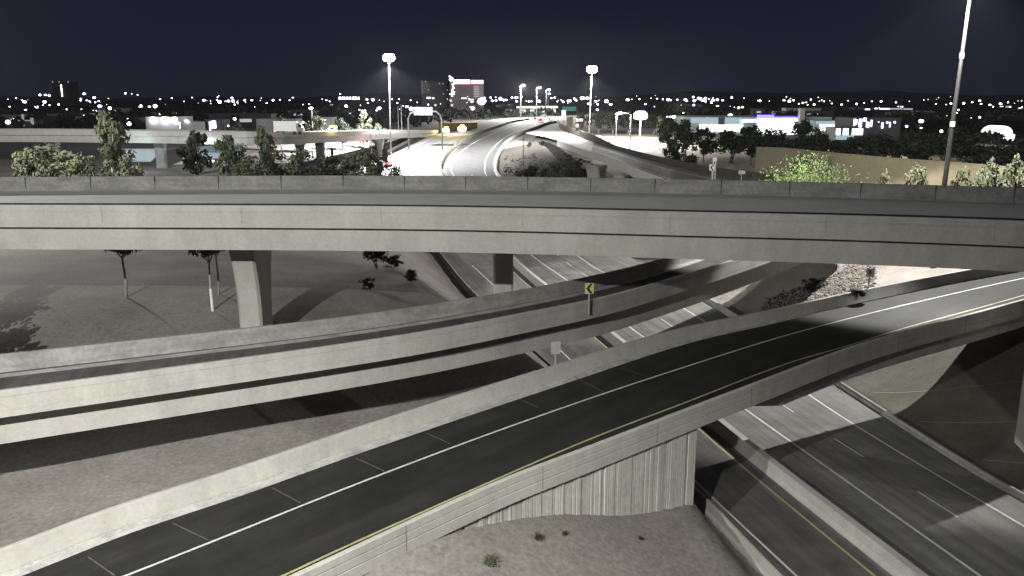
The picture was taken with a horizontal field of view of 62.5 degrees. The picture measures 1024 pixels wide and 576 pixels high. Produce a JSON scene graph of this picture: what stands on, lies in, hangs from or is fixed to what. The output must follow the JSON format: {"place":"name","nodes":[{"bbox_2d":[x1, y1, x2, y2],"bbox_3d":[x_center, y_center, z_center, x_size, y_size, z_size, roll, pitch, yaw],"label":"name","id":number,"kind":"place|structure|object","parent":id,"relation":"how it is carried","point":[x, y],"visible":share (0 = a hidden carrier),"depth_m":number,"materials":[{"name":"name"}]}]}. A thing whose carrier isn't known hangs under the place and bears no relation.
{"place":"outdoors","nodes":[
{"label":"outdoors","id":0,"kind":"place"},
{"bbox_2d":[438,122,476,129],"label":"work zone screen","id":1,"kind":"object","parent":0,"point":[469,125],"visible":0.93,"depth_m":451.29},
{"bbox_2d":[0,101,1023,575],"bbox_3d":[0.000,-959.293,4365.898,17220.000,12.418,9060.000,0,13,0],"label":"ground","id":2,"kind":"structure","parent":0,"point":[52,299],"depth_m":64.64,"materials":[{"name":"soil"}]},
{"bbox_2d":[10,147,52,176],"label":"shrub","id":3,"kind":"object","parent":2,"relation":"on","point":[21,170],"visible":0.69,"depth_m":166.02,"materials":[{"name":"green plant"}]},
{"bbox_2d":[18,114,45,127],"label":"building","id":4,"kind":"structure","parent":2,"relation":"on","point":[30,121],"depth_m":451.78,"materials":[{"name":"grey"}]},
{"bbox_2d":[11,142,87,176],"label":"tree","id":5,"kind":"object","parent":2,"relation":"on","point":[48,152],"visible":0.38,"depth_m":171.25,"materials":[{"name":"green plant"}]},
{"bbox_2d":[40,116,83,126],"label":"house","id":6,"kind":"structure","parent":2,"relation":"on","point":[48,119],"depth_m":518.54,"materials":[{"name":"grey"}]},
{"bbox_2d":[52,81,80,108],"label":"office tower","id":7,"kind":"structure","parent":2,"relation":"on","point":[65,94],"depth_m":1463.87,"materials":[{"name":"grey"}]},
{"bbox_2d":[59,152,99,176],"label":"shrub","id":8,"kind":"object","parent":2,"relation":"on","point":[86,171],"visible":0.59,"depth_m":162.69,"materials":[{"name":"green plant"}]},
{"bbox_2d":[93,109,130,171],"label":"tree","id":9,"kind":"object","parent":2,"relation":"on","point":[110,136],"visible":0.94,"depth_m":176.52,"materials":[{"name":"green plant"}]},
{"bbox_2d":[97,144,135,175],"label":"tree","id":10,"kind":"object","parent":2,"relation":"on","point":[105,169],"visible":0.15,"depth_m":181.79,"materials":[{"name":"green plant"}]},
{"bbox_2d":[100,154,144,175],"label":"shrub","id":11,"kind":"object","parent":2,"relation":"on","point":[124,163],"visible":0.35,"depth_m":165.39,"materials":[{"name":"green plant"}]},
{"bbox_2d":[104,250,141,297],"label":"tree","id":12,"kind":"object","parent":2,"relation":"on","point":[124,252],"visible":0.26,"depth_m":72.45,"materials":[{"name":"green plant"}]},
{"bbox_2d":[125,149,164,161],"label":"building","id":13,"kind":"structure","parent":2,"relation":"on","point":[144,155],"depth_m":233.57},
{"bbox_2d":[145,116,192,129],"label":"building","id":14,"kind":"structure","parent":2,"relation":"on","point":[161,122],"depth_m":412.60,"materials":[{"name":"grey"}]},
{"bbox_2d":[175,130,211,175],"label":"tree","id":15,"kind":"object","parent":2,"relation":"on","point":[191,155],"visible":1,"depth_m":196.22,"materials":[{"name":"green plant"}]},
{"bbox_2d":[185,120,206,129],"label":"building","id":16,"kind":"structure","parent":2,"relation":"on","point":[195,125],"depth_m":422.53,"materials":[{"name":"grey"}]},
{"bbox_2d":[187,250,222,310],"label":"tree","id":17,"kind":"object","parent":2,"relation":"on","point":[205,253],"visible":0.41,"depth_m":69.45,"materials":[{"name":"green plant"}]},
{"bbox_2d":[183,145,241,158],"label":"building","id":18,"kind":"structure","parent":2,"relation":"on","point":[211,149],"depth_m":237.29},
{"bbox_2d":[205,119,229,130],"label":"low building","id":19,"kind":"structure","parent":2,"relation":"on","point":[216,124],"depth_m":422.44,"materials":[{"name":"grey"}]},
{"bbox_2d":[0,128,437,169],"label":"viaduct bridge","id":20,"kind":"structure","parent":2,"relation":"on","point":[159,139],"depth_m":230.34,"materials":[{"name":"concrete"}]},
{"bbox_2d":[273,121,304,134],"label":"box truck","id":21,"kind":"object","parent":20,"relation":"on","point":[293,126],"visible":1,"depth_m":230.00,"materials":[{"name":"white metal"}]},
{"bbox_2d":[213,133,247,175],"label":"tree","id":22,"kind":"object","parent":2,"relation":"on","point":[227,155],"visible":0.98,"depth_m":193.13,"materials":[{"name":"green plant"}]},
{"bbox_2d":[226,121,245,144],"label":"tree","id":23,"kind":"object","parent":2,"relation":"on","point":[237,125],"visible":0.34,"depth_m":294.60,"materials":[{"name":"green plant"}]},
{"bbox_2d":[208,113,276,127],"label":"house","id":24,"kind":"structure","parent":2,"relation":"on","point":[247,120],"depth_m":496.87,"materials":[{"name":"grey"}]},
{"bbox_2d":[228,155,275,175],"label":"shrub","id":25,"kind":"object","parent":2,"relation":"on","point":[244,170],"visible":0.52,"depth_m":187.92,"materials":[{"name":"green plant"}]},
{"bbox_2d":[254,125,277,174],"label":"tree","id":26,"kind":"object","parent":2,"relation":"on","point":[265,155],"visible":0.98,"depth_m":187.06,"materials":[{"name":"green plant"}]},
{"bbox_2d":[256,118,302,131],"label":"building","id":27,"kind":"structure","parent":2,"relation":"on","point":[267,123],"depth_m":432.14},
{"bbox_2d":[255,149,305,175],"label":"tree","id":28,"kind":"object","parent":2,"relation":"on","point":[279,171],"visible":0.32,"depth_m":195.66,"materials":[{"name":"green plant"}]},
{"bbox_2d":[280,147,335,175],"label":"tree","id":29,"kind":"object","parent":2,"relation":"on","point":[294,165],"visible":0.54,"depth_m":187.65,"materials":[{"name":"green plant"}]},
{"bbox_2d":[304,116,325,130],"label":"tree","id":30,"kind":"object","parent":2,"relation":"on","point":[317,122],"visible":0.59,"depth_m":302.52,"materials":[{"name":"green plant"}]},
{"bbox_2d":[318,117,336,130],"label":"building","id":31,"kind":"structure","parent":2,"relation":"on","point":[329,121],"depth_m":412.60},
{"bbox_2d":[314,155,358,174],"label":"tree","id":32,"kind":"object","parent":2,"relation":"on","point":[335,159],"visible":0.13,"depth_m":194.75,"materials":[{"name":"green plant"}]},
{"bbox_2d":[334,118,353,148],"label":"tree","id":33,"kind":"object","parent":2,"relation":"on","point":[340,123],"visible":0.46,"depth_m":313.46,"materials":[{"name":"green plant"}]},
{"bbox_2d":[337,96,363,108],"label":"building","id":34,"kind":"structure","parent":2,"relation":"on","point":[350,102],"depth_m":1464.98,"materials":[{"name":"grey"}]},
{"bbox_2d":[334,147,384,175],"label":"tree","id":35,"kind":"object","parent":2,"relation":"on","point":[372,169],"visible":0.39,"depth_m":187.98,"materials":[{"name":"green plant"}]},
{"bbox_2d":[355,110,371,149],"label":"tree","id":36,"kind":"object","parent":2,"relation":"on","point":[366,126],"visible":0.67,"depth_m":323.40,"materials":[{"name":"green plant"}]},
{"bbox_2d":[358,277,374,289],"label":"shrub","id":37,"kind":"object","parent":2,"relation":"on","point":[365,281],"visible":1,"depth_m":80.83,"materials":[{"name":"green plant"}]},
{"bbox_2d":[362,251,389,268],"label":"tree","id":38,"kind":"object","parent":2,"relation":"on","point":[375,256],"visible":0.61,"depth_m":97.43,"materials":[{"name":"green plant"}]},
{"bbox_2d":[363,158,401,175],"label":"tree","id":39,"kind":"object","parent":2,"relation":"on","point":[393,172],"visible":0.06,"depth_m":198.00,"materials":[{"name":"green plant"}]},
{"bbox_2d":[385,255,403,267],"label":"shrub","id":40,"kind":"object","parent":2,"relation":"on","point":[394,261],"visible":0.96,"depth_m":99.67,"materials":[{"name":"green plant"}]},
{"bbox_2d":[0,258,801,443],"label":"ramp bridge","id":41,"kind":"structure","parent":2,"relation":"on","point":[56,391],"depth_m":53.40,"materials":[{"name":"concrete"}]},
{"bbox_2d":[585,283,593,314],"bbox_3d":[5.637,0.794,61.813,0.660,2.377,0.173,-2,13,-8],"label":"chevron sign","id":42,"kind":"object","parent":41,"relation":"on","point":[589,288],"visible":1,"depth_m":61.60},
{"bbox_2d":[404,269,417,281],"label":"shrub","id":43,"kind":"object","parent":2,"relation":"on","point":[410,277],"visible":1,"depth_m":88.98,"materials":[{"name":"green plant"}]},
{"bbox_2d":[421,81,449,108],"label":"office tower","id":44,"kind":"structure","parent":2,"relation":"on","point":[435,94],"depth_m":1052.65,"materials":[{"name":"grey"}]},
{"bbox_2d":[449,75,484,112],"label":"office tower","id":45,"kind":"structure","parent":2,"relation":"on","point":[462,90],"depth_m":1022.89,"materials":[{"name":"grey"}]},
{"bbox_2d":[477,552,498,565],"bbox_3d":[-1.083,11.967,37.390,1.442,0.366,1.145,-4,13,-16],"label":"weed tuft","id":46,"kind":"object","parent":2,"relation":"on","point":[490,560],"visible":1,"depth_m":37.39,"materials":[{"name":"green plant"}]},
{"bbox_2d":[0,269,1023,575],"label":"ramp bridge","id":47,"kind":"structure","parent":2,"relation":"on","point":[610,431],"depth_m":45.81,"materials":[{"name":"concrete"}]},
{"bbox_2d":[551,341,560,364],"bbox_3d":[2.847,4.843,55.315,0.620,2.816,0.168,-1,13,-6],"label":"road sign","id":48,"kind":"object","parent":47,"relation":"on","point":[555,347],"visible":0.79,"depth_m":55.03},
{"bbox_2d":[0,175,1023,452],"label":"overpass bridge","id":49,"kind":"structure","parent":2,"relation":"on","point":[250,223],"depth_m":55.73,"materials":[{"name":"concrete"}]},
{"bbox_2d":[0,101,1023,133],"bbox_3d":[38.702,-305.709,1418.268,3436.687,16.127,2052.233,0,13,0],"label":"woods","id":50,"kind":"object","parent":2,"relation":"on","point":[932,123],"visible":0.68,"depth_m":697.71,"materials":[{"name":"black plant"}]},
{"bbox_2d":[515,165,547,176],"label":"shrub","id":51,"kind":"object","parent":2,"relation":"on","point":[529,171],"visible":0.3,"depth_m":205.98,"materials":[{"name":"green plant"}]},
{"bbox_2d":[516,106,557,112],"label":"overcrossing","id":52,"kind":"object","parent":2,"relation":"on","point":[523,108],"visible":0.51,"depth_m":880.11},
{"bbox_2d":[504,153,593,175],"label":"ground cover","id":53,"kind":"object","parent":2,"relation":"on","point":[577,166],"visible":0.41,"depth_m":272.31,"materials":[{"name":"plant"}]},
{"bbox_2d":[498,142,605,177],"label":"infield","id":54,"kind":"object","parent":2,"relation":"on","point":[549,151],"visible":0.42,"depth_m":290.19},
{"bbox_2d":[545,159,572,176],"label":"tree","id":55,"kind":"object","parent":54,"relation":"on","point":[555,168],"visible":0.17,"depth_m":206.31,"materials":[{"name":"green plant"}]},
{"bbox_2d":[566,167,586,176],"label":"shrub","id":56,"kind":"object","parent":54,"relation":"on","point":[577,172],"visible":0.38,"depth_m":205.94,"materials":[{"name":"green plant"}]},
{"bbox_2d":[576,111,590,130],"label":"tree","id":57,"kind":"object","parent":2,"relation":"on","point":[583,116],"visible":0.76,"depth_m":391.30,"materials":[{"name":"green plant"}]},
{"bbox_2d":[587,66,596,132],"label":"light mast","id":58,"kind":"object","parent":2,"relation":"on","point":[591,69],"visible":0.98,"depth_m":341.32,"materials":[{"name":"metal"}]},
{"bbox_2d":[586,109,607,134],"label":"tree","id":59,"kind":"object","parent":2,"relation":"on","point":[599,119],"visible":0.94,"depth_m":391.31,"materials":[{"name":"green plant"}]},
{"bbox_2d":[602,111,622,134],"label":"tree","id":60,"kind":"object","parent":2,"relation":"on","point":[610,120],"visible":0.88,"depth_m":391.92,"materials":[{"name":"green plant"}]},
{"bbox_2d":[619,113,636,134],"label":"tree","id":61,"kind":"object","parent":2,"relation":"on","point":[626,122],"visible":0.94,"depth_m":392.09,"materials":[{"name":"green plant"}]},
{"bbox_2d":[634,111,646,143],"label":"pylon sign","id":62,"kind":"object","parent":2,"relation":"on","point":[640,115],"visible":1,"depth_m":323.05,"materials":[{"name":"grey"}]},
{"bbox_2d":[643,113,663,134],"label":"tree","id":63,"kind":"object","parent":2,"relation":"on","point":[651,121],"visible":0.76,"depth_m":392.05,"materials":[{"name":"green plant"}]},
{"bbox_2d":[656,115,665,149],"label":"tree","id":64,"kind":"object","parent":2,"relation":"on","point":[661,121],"visible":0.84,"depth_m":294.06,"materials":[{"name":"green plant"}]},
{"bbox_2d":[658,120,682,158],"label":"tree","id":65,"kind":"object","parent":2,"relation":"on","point":[665,138],"visible":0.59,"depth_m":228.79,"materials":[{"name":"green plant"}]},
{"bbox_2d":[662,147,686,160],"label":"shrub","id":66,"kind":"object","parent":2,"relation":"on","point":[675,154],"visible":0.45,"depth_m":202.64,"materials":[{"name":"green plant"}]},
{"bbox_2d":[526,120,840,182],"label":"ramp bridge","id":67,"kind":"structure","parent":2,"relation":"on","point":[630,163],"depth_m":197.84,"materials":[{"name":"concrete"}]},
{"bbox_2d":[669,119,701,160],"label":"tree","id":68,"kind":"object","parent":2,"relation":"on","point":[686,137],"visible":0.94,"depth_m":221.89,"materials":[{"name":"green plant"}]},
{"bbox_2d":[375,110,1023,575],"bbox_3d":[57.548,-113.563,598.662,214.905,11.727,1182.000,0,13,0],"label":"freeway","id":69,"kind":"structure","parent":2,"relation":"on","point":[927,510],"depth_m":59.96,"materials":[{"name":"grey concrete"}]},
{"bbox_2d":[383,54,394,156],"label":"light mast","id":70,"kind":"object","parent":69,"relation":"on","point":[388,57],"visible":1,"depth_m":313.04,"materials":[{"name":"metal"}]},
{"bbox_2d":[407,107,442,149],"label":"sign gantry","id":71,"kind":"object","parent":69,"relation":"on","point":[423,111],"visible":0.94,"depth_m":337.42,"materials":[{"name":"metal"}]},
{"bbox_2d":[434,252,477,297],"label":"concrete barrier","id":72,"kind":"object","parent":69,"relation":"on","point":[468,290],"visible":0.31,"depth_m":124.51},
{"bbox_2d":[439,118,536,175],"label":"concrete barrier","id":73,"kind":"object","parent":69,"relation":"on","point":[454,146],"visible":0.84,"depth_m":382.03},
{"bbox_2d":[494,121,556,175],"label":"concrete barrier","id":74,"kind":"object","parent":69,"relation":"on","point":[508,140],"visible":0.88,"depth_m":383.28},
{"bbox_2d":[513,255,928,575],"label":"concrete barrier","id":75,"kind":"object","parent":69,"relation":"on","point":[882,554],"visible":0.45,"depth_m":54.90,"materials":[{"name":"concrete"}]},
{"bbox_2d":[703,299,738,316],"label":"concrete barrier","id":76,"kind":"object","parent":69,"relation":"on","point":[720,308],"visible":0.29,"depth_m":105.54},
{"bbox_2d":[691,127,716,161],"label":"tree","id":77,"kind":"object","parent":2,"relation":"on","point":[703,145],"visible":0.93,"depth_m":216.13,"materials":[{"name":"green plant"}]},
{"bbox_2d":[709,128,750,162],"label":"tree","id":78,"kind":"object","parent":2,"relation":"on","point":[725,141],"visible":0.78,"depth_m":210.72,"materials":[{"name":"green plant"}]},
{"bbox_2d":[693,486,782,575],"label":"concrete barrier","id":79,"kind":"object","parent":2,"relation":"on","point":[756,559],"visible":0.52,"depth_m":50.39,"materials":[{"name":"concrete"}]},
{"bbox_2d":[674,115,831,133],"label":"store building","id":80,"kind":"structure","parent":2,"relation":"on","point":[719,123],"depth_m":412.10,"materials":[{"name":"grey"}]},
{"bbox_2d":[734,124,772,164],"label":"tree","id":81,"kind":"object","parent":2,"relation":"on","point":[755,130],"visible":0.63,"depth_m":202.24,"materials":[{"name":"green plant"}]},
{"bbox_2d":[743,127,786,151],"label":"tree","id":82,"kind":"object","parent":2,"relation":"on","point":[766,140],"visible":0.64,"depth_m":198.26,"materials":[{"name":"green plant"}]},
{"bbox_2d":[791,152,808,176],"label":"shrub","id":83,"kind":"object","parent":2,"relation":"on","point":[800,160],"visible":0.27,"depth_m":148.41,"materials":[{"name":"green plant"}]},
{"bbox_2d":[781,107,820,110],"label":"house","id":84,"kind":"structure","parent":2,"relation":"on","point":[806,108],"depth_m":755.57,"materials":[{"name":"grey"}]},
{"bbox_2d":[788,119,830,149],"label":"tree","id":85,"kind":"object","parent":2,"relation":"on","point":[804,127],"visible":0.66,"depth_m":186.01,"materials":[{"name":"green plant"}]},
{"bbox_2d":[754,150,867,182],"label":"shrub","id":86,"kind":"object","parent":2,"relation":"on","point":[806,177],"visible":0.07,"depth_m":111.01,"materials":[{"name":"green plant"}]},
{"bbox_2d":[761,264,876,310],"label":"riprap","id":87,"kind":"object","parent":2,"relation":"on","point":[846,280],"visible":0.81,"depth_m":103.57,"materials":[{"name":"stone"}]},
{"bbox_2d":[800,278,829,291],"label":"shrub","id":88,"kind":"object","parent":87,"relation":"on","point":[814,284],"visible":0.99,"depth_m":103.95,"materials":[{"name":"green plant"}]},
{"bbox_2d":[806,120,834,134],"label":"store building","id":89,"kind":"structure","parent":2,"relation":"on","point":[823,124],"depth_m":397.76,"materials":[{"name":"grey"}]},
{"bbox_2d":[810,132,840,151],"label":"tree","id":90,"kind":"object","parent":2,"relation":"on","point":[826,144],"visible":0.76,"depth_m":181.95,"materials":[{"name":"green plant"}]},
{"bbox_2d":[825,127,862,146],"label":"building","id":91,"kind":"structure","parent":2,"relation":"on","point":[840,133],"depth_m":295.26,"materials":[{"name":"grey"}]},
{"bbox_2d":[834,137,868,154],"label":"tree","id":92,"kind":"object","parent":2,"relation":"on","point":[845,146],"visible":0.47,"depth_m":176.85,"materials":[{"name":"green plant"}]},
{"bbox_2d":[835,117,900,138],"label":"apartment block","id":93,"kind":"structure","parent":2,"relation":"on","point":[890,126],"depth_m":373.55,"materials":[{"name":"grey"}]},
{"bbox_2d":[850,132,911,157],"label":"tree","id":94,"kind":"object","parent":2,"relation":"on","point":[876,148],"visible":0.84,"depth_m":173.65,"materials":[{"name":"green plant"}]},
{"bbox_2d":[849,108,912,116],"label":"warehouse","id":95,"kind":"structure","parent":2,"relation":"on","point":[881,110],"depth_m":763.34,"materials":[{"name":"grey"}]},
{"bbox_2d":[755,147,1023,186],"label":"sound wall","id":96,"kind":"structure","parent":2,"relation":"on","point":[872,169],"depth_m":143.43,"materials":[{"name":"concrete"}]},
{"bbox_2d":[892,132,936,159],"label":"tree","id":97,"kind":"object","parent":2,"relation":"on","point":[913,152],"visible":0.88,"depth_m":168.67,"materials":[{"name":"green plant"}]},
{"bbox_2d":[904,161,927,184],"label":"shrub","id":98,"kind":"object","parent":2,"relation":"on","point":[920,172],"visible":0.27,"depth_m":113.11,"materials":[{"name":"green plant"}]},
{"bbox_2d":[835,382,1023,501],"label":"concrete barrier","id":99,"kind":"object","parent":2,"relation":"on","point":[973,468],"visible":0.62,"depth_m":64.14,"materials":[{"name":"concrete"}]},
{"bbox_2d":[843,327,1023,491],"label":"slope paving","id":100,"kind":"structure","parent":2,"relation":"on","point":[963,401],"depth_m":71.48,"materials":[{"name":"concrete"}]},
{"bbox_2d":[921,124,976,160],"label":"tree","id":101,"kind":"object","parent":2,"relation":"on","point":[940,141],"visible":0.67,"depth_m":167.24,"materials":[{"name":"green plant"}]},
{"bbox_2d":[930,0,970,268],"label":"light mast","id":102,"kind":"object","parent":2,"relation":"on","point":[950,140],"visible":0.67,"depth_m":95.59,"materials":[{"name":"metal"}]},
{"bbox_2d":[950,166,981,185],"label":"tree","id":103,"kind":"object","parent":2,"relation":"on","point":[964,180],"visible":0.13,"depth_m":103.58,"materials":[{"name":"green plant"}]},
{"bbox_2d":[952,130,1012,164],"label":"tree","id":104,"kind":"object","parent":2,"relation":"on","point":[981,154],"visible":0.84,"depth_m":157.00,"materials":[{"name":"green plant"}]},
{"bbox_2d":[972,156,1015,186],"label":"shrub","id":105,"kind":"object","parent":2,"relation":"on","point":[991,165],"visible":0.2,"depth_m":102.77,"materials":[{"name":"green plant"}]},
{"bbox_2d":[981,125,1014,145],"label":"arched canopy","id":106,"kind":"object","parent":2,"relation":"on","point":[1006,131],"visible":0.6,"depth_m":324.81,"materials":[{"name":"grey"}]},
{"bbox_2d":[988,115,1023,126],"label":"building","id":107,"kind":"structure","parent":2,"relation":"on","point":[1019,119],"depth_m":497.62,"materials":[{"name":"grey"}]},
{"bbox_2d":[992,153,1023,187],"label":"shrub","id":108,"kind":"object","parent":2,"relation":"on","point":[1017,181],"visible":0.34,"depth_m":100.89,"materials":[{"name":"green plant"}]},
{"bbox_2d":[995,138,1023,166],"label":"tree","id":109,"kind":"object","parent":2,"relation":"on","point":[1019,149],"visible":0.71,"depth_m":153.24,"materials":[{"name":"green plant"}]},
{"bbox_2d":[0,90,1023,100],"bbox_3d":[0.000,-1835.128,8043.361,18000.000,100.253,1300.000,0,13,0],"label":"hills","id":110,"kind":"structure","parent":0,"point":[882,95],"depth_m":7776.02,"materials":[{"name":"black"}]},
{"bbox_2d":[0,0,1023,97],"label":"sky","id":111,"kind":"structure","parent":0,"point":[112,48],"materials":[{"name":"black"}]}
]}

